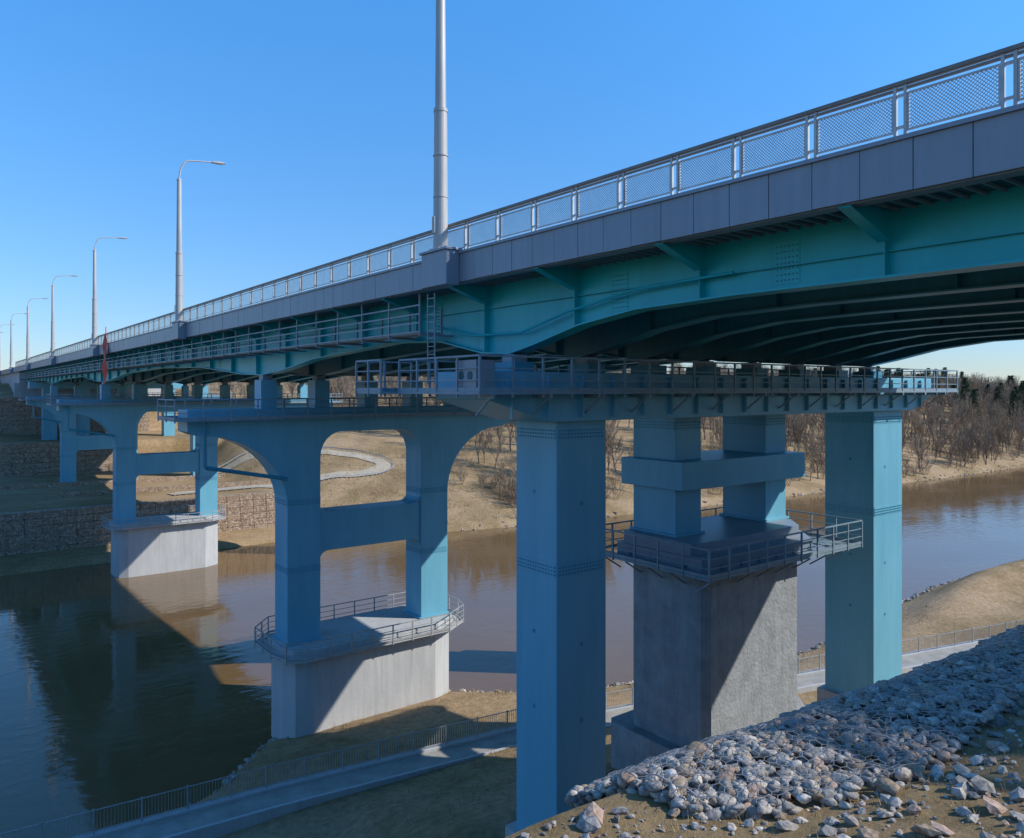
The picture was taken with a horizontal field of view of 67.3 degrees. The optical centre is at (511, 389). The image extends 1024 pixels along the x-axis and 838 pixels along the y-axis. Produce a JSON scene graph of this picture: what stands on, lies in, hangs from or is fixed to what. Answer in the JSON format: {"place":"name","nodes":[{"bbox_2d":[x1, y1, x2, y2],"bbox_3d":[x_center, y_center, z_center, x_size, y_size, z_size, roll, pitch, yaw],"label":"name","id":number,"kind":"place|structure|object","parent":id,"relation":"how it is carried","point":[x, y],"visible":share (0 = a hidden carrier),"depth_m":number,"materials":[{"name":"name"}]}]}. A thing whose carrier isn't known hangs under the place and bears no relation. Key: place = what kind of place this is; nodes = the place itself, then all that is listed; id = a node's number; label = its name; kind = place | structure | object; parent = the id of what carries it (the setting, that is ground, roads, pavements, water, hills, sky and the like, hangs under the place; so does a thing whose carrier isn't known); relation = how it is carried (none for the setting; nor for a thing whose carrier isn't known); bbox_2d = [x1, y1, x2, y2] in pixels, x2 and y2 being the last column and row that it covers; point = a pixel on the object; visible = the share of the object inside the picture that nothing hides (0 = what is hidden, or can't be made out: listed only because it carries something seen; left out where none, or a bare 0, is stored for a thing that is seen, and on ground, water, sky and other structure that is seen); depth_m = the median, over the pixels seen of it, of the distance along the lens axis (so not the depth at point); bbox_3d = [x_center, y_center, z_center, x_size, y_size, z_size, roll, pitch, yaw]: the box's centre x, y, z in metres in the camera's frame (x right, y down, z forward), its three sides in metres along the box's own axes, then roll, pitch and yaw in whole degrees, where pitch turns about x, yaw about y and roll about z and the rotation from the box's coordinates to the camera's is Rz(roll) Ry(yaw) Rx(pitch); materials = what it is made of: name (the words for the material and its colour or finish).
{"place":"outdoors","nodes":[
{"label":"outdoors","id":0,"kind":"place"},
{"bbox_2d":[167,450,391,494],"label":"gravel track","id":1,"kind":"structure","parent":0,"point":[381,465],"depth_m":149.28,"materials":[{"name":"beige gravel"}]},
{"bbox_2d":[0,467,1023,837],"bbox_3d":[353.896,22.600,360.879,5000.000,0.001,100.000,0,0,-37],"label":"river water","id":2,"kind":"structure","parent":0,"point":[116,691],"depth_m":69.84,"materials":[{"name":"brown liquid"}]},
{"bbox_2d":[0,382,1023,837],"bbox_3d":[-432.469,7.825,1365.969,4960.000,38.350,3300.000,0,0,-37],"label":"ground","id":3,"kind":"structure","parent":0,"point":[990,598],"depth_m":49.05,"materials":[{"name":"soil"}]},
{"bbox_2d":[0,441,112,477],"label":"gabion wall","id":4,"kind":"structure","parent":3,"relation":"on","point":[29,454],"depth_m":143.74,"materials":[{"name":"stone"}]},
{"bbox_2d":[0,397,149,435],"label":"gabion wall","id":5,"kind":"structure","parent":3,"relation":"on","point":[9,409],"depth_m":160.66,"materials":[{"name":"stone"}]},
{"bbox_2d":[0,473,266,497],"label":"stone kerb","id":6,"kind":"structure","parent":3,"relation":"on","point":[107,492],"depth_m":128.75,"materials":[{"name":"grey stone"}]},
{"bbox_2d":[0,491,274,555],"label":"gabion wall","id":7,"kind":"structure","parent":3,"relation":"on","point":[34,531],"depth_m":105.37,"materials":[{"name":"stone"}]},
{"bbox_2d":[175,447,393,492],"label":"guard rail","id":8,"kind":"object","parent":3,"relation":"on","point":[391,468],"visible":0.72,"depth_m":141.89,"materials":[{"name":"metal"}]},
{"bbox_2d":[0,42,1023,836],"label":"road bridge","id":9,"kind":"structure","parent":3,"relation":"on","point":[888,250],"depth_m":33.31,"materials":[{"name":"paint"}]},
{"bbox_2d":[0,324,14,369],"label":"street lamp","id":10,"kind":"object","parent":9,"relation":"on","point":[0,351],"visible":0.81,"depth_m":202.48,"materials":[{"name":"metal"}]},
{"bbox_2d":[10,313,26,366],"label":"street lamp","id":11,"kind":"object","parent":9,"relation":"on","point":[11,354],"visible":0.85,"depth_m":173.17,"materials":[{"name":"metal"}]},
{"bbox_2d":[26,298,48,362],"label":"street lamp","id":12,"kind":"object","parent":9,"relation":"on","point":[27,349],"visible":1,"depth_m":144.07,"materials":[{"name":"metal"}]},
{"bbox_2d":[50,275,77,355],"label":"street lamp","id":13,"kind":"object","parent":9,"relation":"on","point":[52,349],"visible":1,"depth_m":114.97,"materials":[{"name":"metal"}]},
{"bbox_2d":[102,327,107,383],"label":"red banner","id":14,"kind":"object","parent":9,"relation":"attached to","point":[104,365],"visible":1,"depth_m":80.99,"materials":[{"name":"fabric"}]},
{"bbox_2d":[91,237,127,343],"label":"street lamp","id":15,"kind":"object","parent":9,"relation":"on","point":[94,322],"visible":0.97,"depth_m":85.86,"materials":[{"name":"metal"}]},
{"bbox_2d":[174,160,225,320],"bbox_3d":[-23.411,-11.185,57.849,3.652,12.329,0.600,0,0,-37],"label":"street lamp","id":16,"kind":"object","parent":9,"relation":"on","point":[178,308],"visible":1,"depth_m":56.77,"materials":[{"name":"metal"}]},
{"bbox_2d":[429,0,447,249],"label":"street lamp","id":17,"kind":"object","parent":9,"relation":"on","point":[440,218],"visible":0.92,"depth_m":27.66,"materials":[{"name":"metal"}]},
{"bbox_2d":[176,362,1023,480],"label":"bare tree woodland","id":18,"kind":"object","parent":3,"relation":"on","point":[344,386],"visible":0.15,"depth_m":223.33,"materials":[{"name":"brown plant"}]},
{"bbox_2d":[189,462,1023,804],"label":"shoreline rocks","id":19,"kind":"object","parent":3,"relation":"on","point":[615,684],"visible":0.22,"depth_m":58.59,"materials":[{"name":"stone"}]},
{"bbox_2d":[333,401,1023,516],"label":"bare shrub thicket","id":20,"kind":"object","parent":3,"relation":"on","point":[505,487],"visible":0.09,"depth_m":177.04,"materials":[{"name":"brown plant"}]},
{"bbox_2d":[520,707,1023,837],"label":"scattered stones","id":21,"kind":"object","parent":3,"relation":"on","point":[590,821],"visible":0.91,"depth_m":5.54,"materials":[{"name":"grey stone"}]},
{"bbox_2d":[565,625,1023,820],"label":"gabion mattress stones","id":22,"kind":"object","parent":3,"relation":"on","point":[725,807],"visible":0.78,"depth_m":6.58,"materials":[{"name":"grey stone"}]},
{"bbox_2d":[593,624,1023,801],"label":"gabion wire net","id":23,"kind":"object","parent":22,"relation":"on","point":[782,717],"visible":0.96,"depth_m":6.94,"materials":[{"name":"grey metal"}]},
{"bbox_2d":[813,366,1023,423],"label":"pine tree stand","id":24,"kind":"object","parent":3,"relation":"on","point":[1015,396],"visible":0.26,"depth_m":293.93,"materials":[{"name":"green plant"}]},
{"bbox_2d":[0,0,1023,382],"label":"sky","id":25,"kind":"structure","parent":0,"point":[319,114],"materials":[{"name":"blue"}]},
{"bbox_2d":[73,638,988,837],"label":"promenade path","id":26,"kind":"structure","parent":0,"point":[225,815],"depth_m":39.06,"materials":[{"name":"concrete"}]},
{"bbox_2d":[0,620,1021,837],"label":"promenade fence","id":27,"kind":"object","parent":26,"relation":"on","point":[820,667],"visible":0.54,"depth_m":40.85,"materials":[{"name":"metal"}]}
]}

